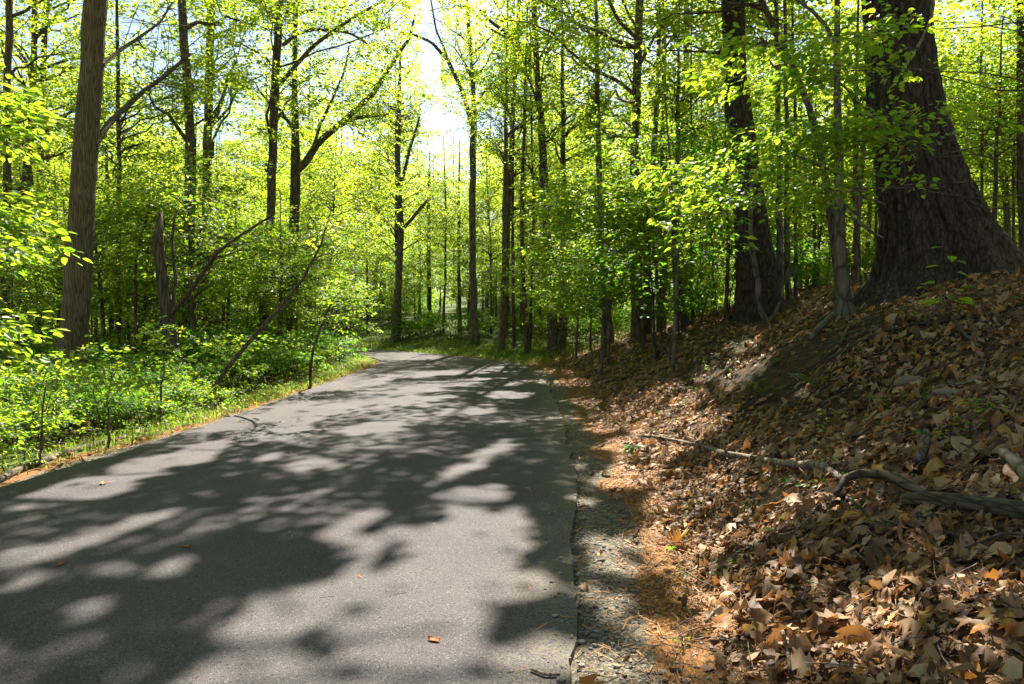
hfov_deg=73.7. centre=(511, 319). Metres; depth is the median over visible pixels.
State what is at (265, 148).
background tree
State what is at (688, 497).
stick
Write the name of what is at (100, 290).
understorey tree
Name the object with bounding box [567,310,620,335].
shrub
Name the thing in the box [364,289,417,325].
shrub
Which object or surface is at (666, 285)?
forest tree
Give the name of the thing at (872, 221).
young tree
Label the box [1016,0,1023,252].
edge trunk
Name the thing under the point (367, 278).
understorey tree
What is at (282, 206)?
young tree
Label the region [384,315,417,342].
shrub
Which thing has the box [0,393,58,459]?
shrub
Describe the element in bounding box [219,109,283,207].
background tree
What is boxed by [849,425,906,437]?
stick
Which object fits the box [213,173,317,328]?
young tree
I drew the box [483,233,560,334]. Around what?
understorey tree
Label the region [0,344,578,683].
road
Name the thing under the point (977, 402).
weed clump
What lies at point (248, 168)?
young tree
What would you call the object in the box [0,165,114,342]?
understorey tree
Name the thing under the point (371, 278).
understorey tree
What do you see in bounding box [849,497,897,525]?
stick
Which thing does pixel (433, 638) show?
dry leaf
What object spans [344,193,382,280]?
background tree
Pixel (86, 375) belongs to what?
shrub
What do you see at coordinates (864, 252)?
shrub
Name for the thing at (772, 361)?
weed clump
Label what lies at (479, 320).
shrub
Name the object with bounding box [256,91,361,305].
background tree
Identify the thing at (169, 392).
shrub
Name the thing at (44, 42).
forest tree
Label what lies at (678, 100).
sapling
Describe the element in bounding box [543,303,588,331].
shrub
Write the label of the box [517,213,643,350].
understorey tree
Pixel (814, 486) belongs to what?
weeds
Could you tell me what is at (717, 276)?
understorey tree
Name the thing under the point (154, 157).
background tree
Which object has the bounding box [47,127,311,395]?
understorey tree
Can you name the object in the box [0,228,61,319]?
understorey tree
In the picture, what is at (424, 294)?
shrub
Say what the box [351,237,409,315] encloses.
understorey tree
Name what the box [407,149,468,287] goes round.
background tree
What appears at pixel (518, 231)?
background tree
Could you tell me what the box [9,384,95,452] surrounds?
shrub
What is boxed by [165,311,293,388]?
shrub
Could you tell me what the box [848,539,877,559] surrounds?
seedling
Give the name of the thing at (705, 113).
background tree
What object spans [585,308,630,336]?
shrub
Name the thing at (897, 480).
fallen branch
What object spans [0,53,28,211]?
background tree
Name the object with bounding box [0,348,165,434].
shrub
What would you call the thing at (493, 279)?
understorey tree
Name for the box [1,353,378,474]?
verge grass
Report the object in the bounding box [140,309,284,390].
shrub
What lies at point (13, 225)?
beech tree
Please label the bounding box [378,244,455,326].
understorey tree
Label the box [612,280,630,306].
understorey tree
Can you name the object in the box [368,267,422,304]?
understorey tree
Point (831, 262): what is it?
understorey tree
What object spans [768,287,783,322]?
bent root
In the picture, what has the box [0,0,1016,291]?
sky
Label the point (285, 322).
understorey tree
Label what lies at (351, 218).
background tree
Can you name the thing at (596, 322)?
shrub
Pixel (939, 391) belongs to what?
rock
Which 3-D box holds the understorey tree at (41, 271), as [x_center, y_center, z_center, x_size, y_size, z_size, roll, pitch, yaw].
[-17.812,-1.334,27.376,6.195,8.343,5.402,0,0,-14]
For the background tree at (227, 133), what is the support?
on the ground at (582, 440)
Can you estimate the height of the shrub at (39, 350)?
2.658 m
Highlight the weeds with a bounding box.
[569,283,1023,585]
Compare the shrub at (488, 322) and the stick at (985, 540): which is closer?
the stick at (985, 540)
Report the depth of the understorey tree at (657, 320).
21.94 m
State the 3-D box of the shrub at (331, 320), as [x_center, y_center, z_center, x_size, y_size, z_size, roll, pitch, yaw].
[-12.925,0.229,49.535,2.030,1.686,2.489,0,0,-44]
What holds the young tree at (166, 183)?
on the ground at (582, 440)
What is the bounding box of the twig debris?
[565,269,1023,683]
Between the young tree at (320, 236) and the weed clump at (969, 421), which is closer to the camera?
the weed clump at (969, 421)
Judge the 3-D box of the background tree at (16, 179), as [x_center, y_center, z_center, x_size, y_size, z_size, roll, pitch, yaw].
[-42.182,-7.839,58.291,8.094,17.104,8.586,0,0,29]
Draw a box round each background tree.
[0,36,116,224]
[0,40,35,207]
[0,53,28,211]
[0,60,111,322]
[0,91,60,205]
[0,139,68,321]
[65,105,136,202]
[97,89,183,190]
[101,110,212,296]
[115,72,223,185]
[126,57,227,230]
[133,94,226,200]
[167,107,259,219]
[197,133,254,310]
[213,47,317,223]
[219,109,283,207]
[233,59,364,327]
[244,152,304,230]
[245,97,319,226]
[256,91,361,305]
[289,88,393,317]
[321,33,462,287]
[329,202,367,276]
[344,121,415,310]
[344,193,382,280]
[353,95,426,287]
[354,120,427,290]
[354,139,410,291]
[401,140,447,244]
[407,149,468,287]
[408,204,449,282]
[409,175,460,264]
[426,133,483,297]
[442,120,519,307]
[443,0,606,330]
[450,169,480,283]
[465,142,502,297]
[477,133,541,302]
[487,111,573,306]
[526,49,595,305]
[528,75,626,277]
[580,108,654,306]
[584,103,673,181]
[605,42,714,304]
[623,66,726,279]
[669,88,723,154]
[716,74,804,201]
[939,14,1014,190]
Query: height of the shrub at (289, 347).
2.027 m
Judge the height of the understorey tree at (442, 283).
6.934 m
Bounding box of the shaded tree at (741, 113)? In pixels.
[570,0,779,324]
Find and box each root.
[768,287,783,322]
[800,322,851,370]
[805,320,880,355]
[809,311,836,338]
[819,374,844,390]
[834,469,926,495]
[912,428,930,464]
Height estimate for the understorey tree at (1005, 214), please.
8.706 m
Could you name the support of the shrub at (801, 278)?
on the ground at (582, 440)
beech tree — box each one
[0,62,91,385]
[512,149,692,378]
[531,165,678,365]
[548,94,781,373]
[603,0,1023,288]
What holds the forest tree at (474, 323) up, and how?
on the ground at (582, 440)
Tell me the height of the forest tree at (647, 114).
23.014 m
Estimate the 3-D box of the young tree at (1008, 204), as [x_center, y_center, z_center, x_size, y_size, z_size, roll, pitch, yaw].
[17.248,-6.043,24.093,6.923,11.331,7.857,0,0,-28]
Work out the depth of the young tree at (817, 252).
16.43 m
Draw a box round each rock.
[893,375,927,386]
[930,388,961,398]
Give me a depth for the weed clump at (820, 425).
6.45 m
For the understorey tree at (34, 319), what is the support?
on the ground at (582, 440)
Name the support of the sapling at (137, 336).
on the ground at (582, 440)
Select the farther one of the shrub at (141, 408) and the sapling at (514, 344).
the sapling at (514, 344)
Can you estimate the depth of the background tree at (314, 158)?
51.15 m
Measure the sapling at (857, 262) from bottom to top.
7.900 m
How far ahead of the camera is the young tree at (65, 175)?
30.93 m
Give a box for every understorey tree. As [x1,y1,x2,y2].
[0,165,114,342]
[0,170,169,305]
[0,176,199,361]
[0,181,125,314]
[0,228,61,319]
[0,241,106,365]
[0,287,61,330]
[2,158,64,342]
[13,271,53,317]
[13,291,55,343]
[15,213,104,315]
[27,289,108,333]
[30,281,154,353]
[36,180,253,378]
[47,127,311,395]
[49,222,229,345]
[64,113,292,364]
[65,186,182,342]
[91,216,182,346]
[92,221,247,364]
[106,267,220,330]
[123,231,270,379]
[134,183,257,292]
[155,161,287,334]
[166,184,300,382]
[198,285,256,317]
[206,189,382,372]
[209,188,363,380]
[213,227,349,377]
[213,259,282,327]
[231,278,309,327]
[249,289,343,334]
[273,227,325,330]
[302,270,349,307]
[304,205,380,325]
[308,181,414,334]
[314,255,383,325]
[322,271,377,330]
[345,249,377,315]
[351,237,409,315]
[351,263,384,307]
[356,249,393,317]
[368,225,438,282]
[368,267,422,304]
[371,230,422,312]
[374,249,433,287]
[375,255,443,334]
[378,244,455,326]
[379,219,456,318]
[387,232,452,288]
[425,242,520,300]
[425,243,493,319]
[431,255,461,314]
[431,266,463,311]
[431,271,479,312]
[447,254,499,322]
[449,277,481,313]
[453,245,501,317]
[477,233,519,325]
[481,232,526,328]
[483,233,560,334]
[492,223,589,303]
[492,280,527,307]
[495,122,698,357]
[509,256,571,330]
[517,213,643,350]
[526,233,629,357]
[536,66,712,347]
[552,153,733,358]
[567,149,730,331]
[579,115,767,332]
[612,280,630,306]
[641,116,828,320]
[654,218,734,297]
[658,262,723,315]
[668,74,833,206]
[680,179,818,257]
[692,252,734,302]
[709,228,734,286]
[746,0,1023,284]
[765,144,877,286]
[768,99,960,230]
[769,223,850,285]
[791,202,878,284]
[802,251,850,287]
[817,228,877,281]
[820,236,872,280]
[863,117,1014,204]
[943,5,1023,219]
[947,7,1016,143]
[952,87,1016,244]
[955,52,1016,236]
[978,182,1018,248]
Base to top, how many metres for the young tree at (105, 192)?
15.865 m
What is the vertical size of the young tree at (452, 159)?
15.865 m
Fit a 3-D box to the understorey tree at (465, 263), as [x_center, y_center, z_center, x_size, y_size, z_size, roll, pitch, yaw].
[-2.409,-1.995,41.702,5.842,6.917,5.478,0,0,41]
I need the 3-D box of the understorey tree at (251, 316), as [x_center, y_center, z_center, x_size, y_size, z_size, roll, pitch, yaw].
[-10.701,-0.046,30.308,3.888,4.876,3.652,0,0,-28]
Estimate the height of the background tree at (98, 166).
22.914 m
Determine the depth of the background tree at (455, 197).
103.61 m
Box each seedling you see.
[622,442,644,452]
[672,635,690,646]
[760,527,785,533]
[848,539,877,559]
[918,281,976,315]
[925,246,967,296]
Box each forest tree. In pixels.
[0,0,159,348]
[0,0,180,372]
[0,0,195,351]
[36,0,228,348]
[51,0,386,379]
[138,0,365,376]
[169,0,450,371]
[221,0,505,378]
[338,36,454,342]
[355,0,542,344]
[440,0,673,351]
[442,0,583,351]
[444,0,611,338]
[460,0,699,345]
[501,0,681,344]
[551,0,748,323]
[553,0,722,335]
[605,0,848,310]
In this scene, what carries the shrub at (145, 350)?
on the ground at (582, 440)
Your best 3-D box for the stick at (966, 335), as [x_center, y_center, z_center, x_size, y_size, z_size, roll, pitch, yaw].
[4.905,-0.030,7.594,0.124,0.591,2.661,0,0,26]
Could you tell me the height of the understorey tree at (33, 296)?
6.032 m
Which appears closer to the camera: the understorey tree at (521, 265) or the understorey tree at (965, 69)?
the understorey tree at (965, 69)
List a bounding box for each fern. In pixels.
[738,382,792,396]
[787,373,834,387]
[855,394,915,408]
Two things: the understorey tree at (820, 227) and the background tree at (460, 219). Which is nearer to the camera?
the understorey tree at (820, 227)
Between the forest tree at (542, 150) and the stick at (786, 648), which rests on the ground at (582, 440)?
the forest tree at (542, 150)
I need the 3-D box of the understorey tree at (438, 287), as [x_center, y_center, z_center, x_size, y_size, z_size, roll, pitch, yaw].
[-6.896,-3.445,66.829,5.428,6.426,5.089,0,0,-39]
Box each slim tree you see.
[674,0,829,303]
[676,0,852,311]
[693,0,797,297]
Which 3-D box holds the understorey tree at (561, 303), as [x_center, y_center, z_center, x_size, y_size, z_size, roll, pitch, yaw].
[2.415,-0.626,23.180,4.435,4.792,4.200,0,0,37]
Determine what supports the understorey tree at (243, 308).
on the ground at (582, 440)
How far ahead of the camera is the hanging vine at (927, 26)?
9.98 m
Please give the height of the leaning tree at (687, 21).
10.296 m
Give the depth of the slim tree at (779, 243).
15.60 m
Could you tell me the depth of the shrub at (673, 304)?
30.61 m
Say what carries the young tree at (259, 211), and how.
on the ground at (582, 440)
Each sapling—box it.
[20,334,136,465]
[90,316,200,448]
[105,145,237,354]
[114,313,231,426]
[195,165,393,410]
[294,275,382,388]
[389,151,466,329]
[404,135,478,332]
[420,139,502,331]
[457,1,603,353]
[464,2,590,348]
[471,0,556,347]
[591,0,791,327]
[614,0,781,325]
[620,41,724,331]
[627,100,727,314]
[681,94,775,298]
[715,27,865,286]
[746,0,974,286]
[763,103,845,287]
[810,58,876,256]
[936,1,1016,194]
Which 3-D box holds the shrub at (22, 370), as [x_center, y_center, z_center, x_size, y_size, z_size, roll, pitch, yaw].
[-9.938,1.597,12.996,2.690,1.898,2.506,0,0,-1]
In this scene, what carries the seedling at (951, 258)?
on the ground at (582, 440)
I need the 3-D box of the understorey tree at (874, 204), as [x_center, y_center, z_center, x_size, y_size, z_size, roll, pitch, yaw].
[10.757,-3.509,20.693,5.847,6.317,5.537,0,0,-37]
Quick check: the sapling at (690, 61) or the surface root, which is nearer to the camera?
the surface root
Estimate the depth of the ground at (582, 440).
6.61 m
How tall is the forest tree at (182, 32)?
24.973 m
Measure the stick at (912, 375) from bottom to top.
0.286 m
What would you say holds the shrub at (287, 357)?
on the ground at (582, 440)
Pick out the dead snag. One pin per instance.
(169, 308)
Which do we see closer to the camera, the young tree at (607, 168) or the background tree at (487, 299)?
the young tree at (607, 168)
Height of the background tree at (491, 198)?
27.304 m
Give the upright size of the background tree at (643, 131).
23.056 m
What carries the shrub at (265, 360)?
on the ground at (582, 440)
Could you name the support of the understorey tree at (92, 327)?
on the ground at (582, 440)
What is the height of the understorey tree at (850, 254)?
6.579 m
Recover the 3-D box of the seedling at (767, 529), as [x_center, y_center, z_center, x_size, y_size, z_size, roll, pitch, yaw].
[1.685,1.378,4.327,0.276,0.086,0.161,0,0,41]
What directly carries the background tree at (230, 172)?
on the ground at (582, 440)
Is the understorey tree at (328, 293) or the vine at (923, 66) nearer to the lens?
the vine at (923, 66)
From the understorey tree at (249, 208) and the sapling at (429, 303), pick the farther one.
the sapling at (429, 303)
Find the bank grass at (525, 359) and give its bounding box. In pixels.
[198,331,630,363]
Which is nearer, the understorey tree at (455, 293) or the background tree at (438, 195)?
the understorey tree at (455, 293)
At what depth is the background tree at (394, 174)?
98.96 m
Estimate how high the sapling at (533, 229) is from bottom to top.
18.420 m
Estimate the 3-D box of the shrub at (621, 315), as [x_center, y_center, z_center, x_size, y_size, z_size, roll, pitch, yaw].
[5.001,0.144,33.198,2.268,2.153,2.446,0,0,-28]
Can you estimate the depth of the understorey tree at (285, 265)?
49.36 m
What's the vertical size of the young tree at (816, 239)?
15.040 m
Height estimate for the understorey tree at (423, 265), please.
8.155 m
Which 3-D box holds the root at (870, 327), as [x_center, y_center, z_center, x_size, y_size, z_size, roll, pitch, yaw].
[4.361,0.222,8.450,1.266,0.452,0.649,0,0,-21]
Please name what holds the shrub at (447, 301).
on the ground at (582, 440)
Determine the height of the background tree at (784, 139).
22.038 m
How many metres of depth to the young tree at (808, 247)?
48.06 m
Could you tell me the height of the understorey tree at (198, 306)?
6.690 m
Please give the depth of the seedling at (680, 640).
3.35 m
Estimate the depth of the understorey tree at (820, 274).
51.05 m
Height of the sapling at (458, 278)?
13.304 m
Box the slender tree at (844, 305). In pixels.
[749,0,886,319]
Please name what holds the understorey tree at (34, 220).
on the ground at (582, 440)
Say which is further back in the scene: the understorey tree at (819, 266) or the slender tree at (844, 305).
the understorey tree at (819, 266)
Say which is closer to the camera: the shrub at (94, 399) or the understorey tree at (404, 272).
the shrub at (94, 399)
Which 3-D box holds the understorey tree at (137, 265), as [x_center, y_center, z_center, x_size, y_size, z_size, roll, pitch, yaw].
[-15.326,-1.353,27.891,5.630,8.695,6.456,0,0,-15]
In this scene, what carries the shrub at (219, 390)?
on the ground at (582, 440)
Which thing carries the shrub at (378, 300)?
on the ground at (582, 440)
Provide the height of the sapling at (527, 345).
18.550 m
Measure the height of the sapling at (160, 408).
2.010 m
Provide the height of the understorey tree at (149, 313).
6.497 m
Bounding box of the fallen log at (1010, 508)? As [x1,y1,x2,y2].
[902,492,1023,519]
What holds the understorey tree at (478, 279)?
on the ground at (582, 440)
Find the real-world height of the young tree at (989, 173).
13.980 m
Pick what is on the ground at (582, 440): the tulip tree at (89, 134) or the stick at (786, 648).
the tulip tree at (89, 134)
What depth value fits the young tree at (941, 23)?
20.07 m
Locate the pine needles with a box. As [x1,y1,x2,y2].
[4,361,1023,683]
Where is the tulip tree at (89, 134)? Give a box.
[50,0,505,416]
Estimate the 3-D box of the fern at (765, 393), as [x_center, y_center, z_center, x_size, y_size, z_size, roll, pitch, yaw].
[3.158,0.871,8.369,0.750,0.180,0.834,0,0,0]
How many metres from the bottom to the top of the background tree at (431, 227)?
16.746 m
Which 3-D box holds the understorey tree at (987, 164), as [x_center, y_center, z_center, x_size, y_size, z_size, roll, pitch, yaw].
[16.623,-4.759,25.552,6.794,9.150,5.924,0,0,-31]
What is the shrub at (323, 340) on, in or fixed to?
on the ground at (582, 440)
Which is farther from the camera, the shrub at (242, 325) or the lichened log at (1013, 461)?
the shrub at (242, 325)
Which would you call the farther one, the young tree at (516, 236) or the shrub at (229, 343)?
the young tree at (516, 236)
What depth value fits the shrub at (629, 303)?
26.98 m
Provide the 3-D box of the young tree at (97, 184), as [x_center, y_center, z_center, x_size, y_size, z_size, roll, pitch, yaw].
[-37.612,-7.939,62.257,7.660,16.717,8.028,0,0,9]
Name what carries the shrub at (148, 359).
on the ground at (582, 440)
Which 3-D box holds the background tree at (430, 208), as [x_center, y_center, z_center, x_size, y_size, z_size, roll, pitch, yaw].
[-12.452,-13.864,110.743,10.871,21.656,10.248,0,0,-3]
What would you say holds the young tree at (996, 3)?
on the ground at (582, 440)
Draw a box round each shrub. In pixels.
[0,343,133,453]
[0,346,88,438]
[0,347,66,379]
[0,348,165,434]
[0,350,96,460]
[0,351,8,359]
[0,353,44,404]
[0,378,34,439]
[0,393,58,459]
[2,368,127,441]
[8,355,94,428]
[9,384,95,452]
[11,335,52,370]
[12,340,52,362]
[22,351,213,435]
[26,342,93,353]
[30,361,127,426]
[36,326,182,388]
[39,365,149,433]
[44,356,176,433]
[80,373,204,432]
[86,330,162,365]
[86,337,161,379]
[87,332,166,363]
[88,325,180,349]
[88,335,154,363]
[110,382,185,427]
[113,346,203,384]
[121,371,217,424]
[130,321,201,346]
[132,346,238,423]
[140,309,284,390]
[140,324,276,408]
[149,365,250,410]
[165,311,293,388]
[181,328,255,384]
[201,336,264,388]
[213,320,276,380]
[213,336,328,387]
[228,316,256,331]
[235,319,310,380]
[237,329,322,378]
[244,326,344,380]
[266,322,356,373]
[270,316,367,371]
[320,314,349,328]
[337,311,369,331]
[358,291,408,318]
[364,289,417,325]
[372,289,403,314]
[375,288,436,320]
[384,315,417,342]
[396,304,449,338]
[401,292,437,319]
[401,292,439,317]
[401,322,436,335]
[404,309,438,329]
[408,287,436,303]
[418,310,467,337]
[420,309,462,334]
[423,292,455,309]
[453,305,499,338]
[453,312,498,333]
[463,307,493,319]
[484,298,519,314]
[488,298,545,325]
[508,310,522,330]
[528,312,546,329]
[532,313,573,338]
[533,305,546,322]
[538,304,630,343]
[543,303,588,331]
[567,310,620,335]
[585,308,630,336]
[596,304,630,333]
[616,291,690,319]
[631,268,731,342]
[656,273,732,318]
[665,288,690,319]
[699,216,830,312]
[704,278,734,307]
[705,289,734,310]
[708,271,734,294]
[731,235,831,286]
[783,255,833,294]
[812,235,875,281]
[861,227,1010,260]
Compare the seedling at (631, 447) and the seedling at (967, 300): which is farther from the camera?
the seedling at (631, 447)
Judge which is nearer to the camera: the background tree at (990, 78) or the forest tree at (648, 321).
the forest tree at (648, 321)
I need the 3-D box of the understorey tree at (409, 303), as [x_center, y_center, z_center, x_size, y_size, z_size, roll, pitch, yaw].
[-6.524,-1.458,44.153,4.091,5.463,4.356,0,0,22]
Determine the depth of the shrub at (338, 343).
24.60 m
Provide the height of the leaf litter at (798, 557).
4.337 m
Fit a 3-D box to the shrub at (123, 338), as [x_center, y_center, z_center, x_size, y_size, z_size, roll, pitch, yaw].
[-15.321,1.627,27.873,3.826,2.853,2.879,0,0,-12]
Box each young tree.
[0,62,211,349]
[0,179,51,236]
[0,185,50,302]
[14,150,167,352]
[19,152,99,258]
[54,154,134,195]
[97,104,201,236]
[99,161,233,286]
[163,122,266,328]
[196,155,276,313]
[197,154,282,321]
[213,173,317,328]
[229,166,285,257]
[232,179,289,317]
[251,188,317,245]
[259,117,410,355]
[264,164,353,322]
[283,202,345,315]
[347,187,431,321]
[349,153,424,314]
[418,159,552,332]
[426,139,519,321]
[466,199,518,319]
[487,191,556,326]
[498,208,582,277]
[499,177,557,311]
[527,96,626,326]
[566,96,674,330]
[644,5,829,226]
[671,137,766,278]
[765,0,1014,158]
[767,159,833,284]
[769,147,878,276]
[772,211,849,286]
[783,102,873,282]
[811,6,968,281]
[818,15,987,193]
[818,49,983,194]
[848,174,972,235]
[935,0,1023,58]
[939,12,1016,238]
[957,0,1016,119]
[962,65,1017,234]
[963,26,1015,225]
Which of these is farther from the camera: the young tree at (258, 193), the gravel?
the young tree at (258, 193)
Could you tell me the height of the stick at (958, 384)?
0.200 m
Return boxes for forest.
[222,164,832,295]
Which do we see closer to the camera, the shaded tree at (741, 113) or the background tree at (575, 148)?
the shaded tree at (741, 113)
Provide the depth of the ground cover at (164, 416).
14.20 m
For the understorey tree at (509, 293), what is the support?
on the ground at (582, 440)
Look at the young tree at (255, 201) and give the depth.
61.56 m
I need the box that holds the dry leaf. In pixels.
[428,635,439,640]
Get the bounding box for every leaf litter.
[0,267,1023,683]
[0,434,132,482]
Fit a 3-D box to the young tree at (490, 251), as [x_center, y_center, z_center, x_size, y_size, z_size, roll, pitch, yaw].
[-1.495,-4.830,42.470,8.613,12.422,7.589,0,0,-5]
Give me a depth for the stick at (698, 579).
4.00 m
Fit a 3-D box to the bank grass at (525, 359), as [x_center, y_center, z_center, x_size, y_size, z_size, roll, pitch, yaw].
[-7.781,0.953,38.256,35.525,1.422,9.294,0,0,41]
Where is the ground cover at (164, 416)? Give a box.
[0,317,697,472]
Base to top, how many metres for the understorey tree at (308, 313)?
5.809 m
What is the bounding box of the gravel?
[541,389,764,683]
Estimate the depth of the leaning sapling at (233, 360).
12.77 m
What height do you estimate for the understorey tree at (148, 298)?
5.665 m
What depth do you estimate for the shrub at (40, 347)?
24.84 m
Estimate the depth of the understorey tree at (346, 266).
51.55 m
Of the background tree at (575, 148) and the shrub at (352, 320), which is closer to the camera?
the shrub at (352, 320)
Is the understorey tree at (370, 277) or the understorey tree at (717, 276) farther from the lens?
the understorey tree at (370, 277)
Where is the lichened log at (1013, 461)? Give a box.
[997,448,1023,482]
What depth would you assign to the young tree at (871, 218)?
34.90 m
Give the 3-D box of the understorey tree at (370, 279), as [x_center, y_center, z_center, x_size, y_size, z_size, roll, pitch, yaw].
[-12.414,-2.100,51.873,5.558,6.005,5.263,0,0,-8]
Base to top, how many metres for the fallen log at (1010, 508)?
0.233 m
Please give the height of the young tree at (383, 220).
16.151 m
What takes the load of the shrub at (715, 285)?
on the ground at (582, 440)
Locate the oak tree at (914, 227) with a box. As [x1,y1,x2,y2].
[852,0,1023,312]
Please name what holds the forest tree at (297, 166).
on the ground at (582, 440)
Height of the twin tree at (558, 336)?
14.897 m
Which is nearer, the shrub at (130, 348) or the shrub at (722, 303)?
the shrub at (130, 348)
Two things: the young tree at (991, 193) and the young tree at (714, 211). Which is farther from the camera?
the young tree at (714, 211)
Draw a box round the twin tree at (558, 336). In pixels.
[493,0,647,353]
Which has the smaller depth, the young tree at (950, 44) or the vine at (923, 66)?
the vine at (923, 66)
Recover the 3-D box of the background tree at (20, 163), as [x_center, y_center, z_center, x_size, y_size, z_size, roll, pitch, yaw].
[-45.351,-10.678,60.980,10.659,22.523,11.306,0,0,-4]
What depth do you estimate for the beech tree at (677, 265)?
13.19 m
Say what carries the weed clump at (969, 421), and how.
on the ground at (582, 440)
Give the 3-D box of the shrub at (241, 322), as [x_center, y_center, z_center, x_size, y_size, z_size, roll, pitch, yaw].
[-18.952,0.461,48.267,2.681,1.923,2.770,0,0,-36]
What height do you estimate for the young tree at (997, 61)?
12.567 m
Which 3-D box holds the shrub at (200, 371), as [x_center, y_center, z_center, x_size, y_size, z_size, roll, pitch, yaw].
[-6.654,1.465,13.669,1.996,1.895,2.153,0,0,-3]
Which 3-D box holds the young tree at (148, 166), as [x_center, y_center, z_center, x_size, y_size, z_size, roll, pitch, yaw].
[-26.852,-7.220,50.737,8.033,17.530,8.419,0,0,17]
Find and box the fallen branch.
[630,435,841,480]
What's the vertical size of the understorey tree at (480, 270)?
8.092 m
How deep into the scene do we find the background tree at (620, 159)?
56.25 m
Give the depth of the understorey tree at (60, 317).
34.50 m
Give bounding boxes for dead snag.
[152,212,272,405]
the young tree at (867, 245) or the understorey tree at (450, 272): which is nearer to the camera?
the young tree at (867, 245)
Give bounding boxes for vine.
[748,174,768,326]
[872,47,974,105]
[897,0,934,79]
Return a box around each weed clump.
[765,357,780,366]
[810,415,831,427]
[816,408,836,419]
[932,426,968,442]
[953,414,986,434]
[963,396,995,413]
[975,398,1008,413]
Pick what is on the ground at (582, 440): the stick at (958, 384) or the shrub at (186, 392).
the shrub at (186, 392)
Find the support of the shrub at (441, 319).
on the ground at (582, 440)
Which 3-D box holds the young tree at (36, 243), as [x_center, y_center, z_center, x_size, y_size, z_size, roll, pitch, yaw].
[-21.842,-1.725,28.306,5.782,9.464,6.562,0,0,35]
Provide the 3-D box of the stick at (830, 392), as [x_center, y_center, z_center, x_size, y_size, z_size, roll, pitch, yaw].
[3.267,0.757,7.053,0.042,0.200,0.631,0,0,-39]
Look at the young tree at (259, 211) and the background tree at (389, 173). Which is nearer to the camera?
the young tree at (259, 211)
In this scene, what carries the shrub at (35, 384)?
on the ground at (582, 440)
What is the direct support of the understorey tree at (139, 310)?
on the ground at (582, 440)
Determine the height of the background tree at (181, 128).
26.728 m
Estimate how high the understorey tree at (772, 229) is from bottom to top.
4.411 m
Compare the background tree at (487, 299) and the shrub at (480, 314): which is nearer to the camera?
the shrub at (480, 314)
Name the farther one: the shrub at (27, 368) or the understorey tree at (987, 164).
the understorey tree at (987, 164)
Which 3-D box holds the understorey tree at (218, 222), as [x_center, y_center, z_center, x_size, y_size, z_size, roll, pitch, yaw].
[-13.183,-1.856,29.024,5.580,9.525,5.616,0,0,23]
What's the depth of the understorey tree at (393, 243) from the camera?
54.95 m
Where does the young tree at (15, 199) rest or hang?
on the ground at (582, 440)
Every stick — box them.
[665,494,714,500]
[674,564,724,590]
[704,605,720,623]
[780,630,791,670]
[800,386,859,399]
[814,308,833,323]
[827,322,939,360]
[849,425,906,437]
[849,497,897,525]
[884,364,934,391]
[941,295,980,347]
[952,358,986,386]
[960,442,1005,463]
[964,532,1023,549]
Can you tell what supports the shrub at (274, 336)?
on the ground at (582, 440)
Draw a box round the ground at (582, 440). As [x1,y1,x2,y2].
[0,274,1023,683]
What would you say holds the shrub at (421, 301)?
on the ground at (582, 440)
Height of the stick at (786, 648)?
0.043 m
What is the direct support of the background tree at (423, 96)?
on the ground at (582, 440)
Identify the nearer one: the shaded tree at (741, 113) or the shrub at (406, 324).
the shaded tree at (741, 113)
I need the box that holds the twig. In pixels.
[530,667,559,675]
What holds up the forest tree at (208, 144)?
on the ground at (582, 440)
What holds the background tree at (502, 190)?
on the ground at (582, 440)
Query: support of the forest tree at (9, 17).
on the ground at (582, 440)
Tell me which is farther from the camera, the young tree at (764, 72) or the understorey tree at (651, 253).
the young tree at (764, 72)
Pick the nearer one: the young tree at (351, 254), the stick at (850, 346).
the stick at (850, 346)
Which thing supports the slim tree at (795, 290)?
on the ground at (582, 440)
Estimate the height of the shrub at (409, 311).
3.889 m
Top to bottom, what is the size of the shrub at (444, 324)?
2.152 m
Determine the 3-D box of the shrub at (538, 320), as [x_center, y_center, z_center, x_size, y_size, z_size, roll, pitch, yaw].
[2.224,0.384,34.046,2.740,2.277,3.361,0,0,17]
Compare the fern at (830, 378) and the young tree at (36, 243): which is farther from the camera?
the young tree at (36, 243)
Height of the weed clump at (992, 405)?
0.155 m
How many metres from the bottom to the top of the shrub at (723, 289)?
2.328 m
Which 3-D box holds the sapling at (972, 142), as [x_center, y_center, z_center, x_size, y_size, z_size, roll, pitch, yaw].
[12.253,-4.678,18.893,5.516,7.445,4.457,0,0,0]
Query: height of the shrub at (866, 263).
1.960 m
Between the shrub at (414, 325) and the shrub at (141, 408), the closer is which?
the shrub at (141, 408)
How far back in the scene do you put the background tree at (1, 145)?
53.70 m
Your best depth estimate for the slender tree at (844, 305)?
10.94 m
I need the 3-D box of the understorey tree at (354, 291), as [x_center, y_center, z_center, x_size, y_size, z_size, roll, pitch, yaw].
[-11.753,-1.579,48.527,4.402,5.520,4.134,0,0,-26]
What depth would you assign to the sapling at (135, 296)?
18.94 m
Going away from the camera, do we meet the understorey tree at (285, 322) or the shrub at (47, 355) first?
the shrub at (47, 355)
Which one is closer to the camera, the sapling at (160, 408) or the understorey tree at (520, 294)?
the sapling at (160, 408)
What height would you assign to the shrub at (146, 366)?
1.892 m
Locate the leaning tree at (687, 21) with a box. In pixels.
[527,0,835,300]
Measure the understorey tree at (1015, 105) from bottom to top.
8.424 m
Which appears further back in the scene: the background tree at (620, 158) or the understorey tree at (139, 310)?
the background tree at (620, 158)
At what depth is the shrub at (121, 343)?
26.89 m
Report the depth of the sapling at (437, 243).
43.97 m
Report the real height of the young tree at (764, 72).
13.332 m

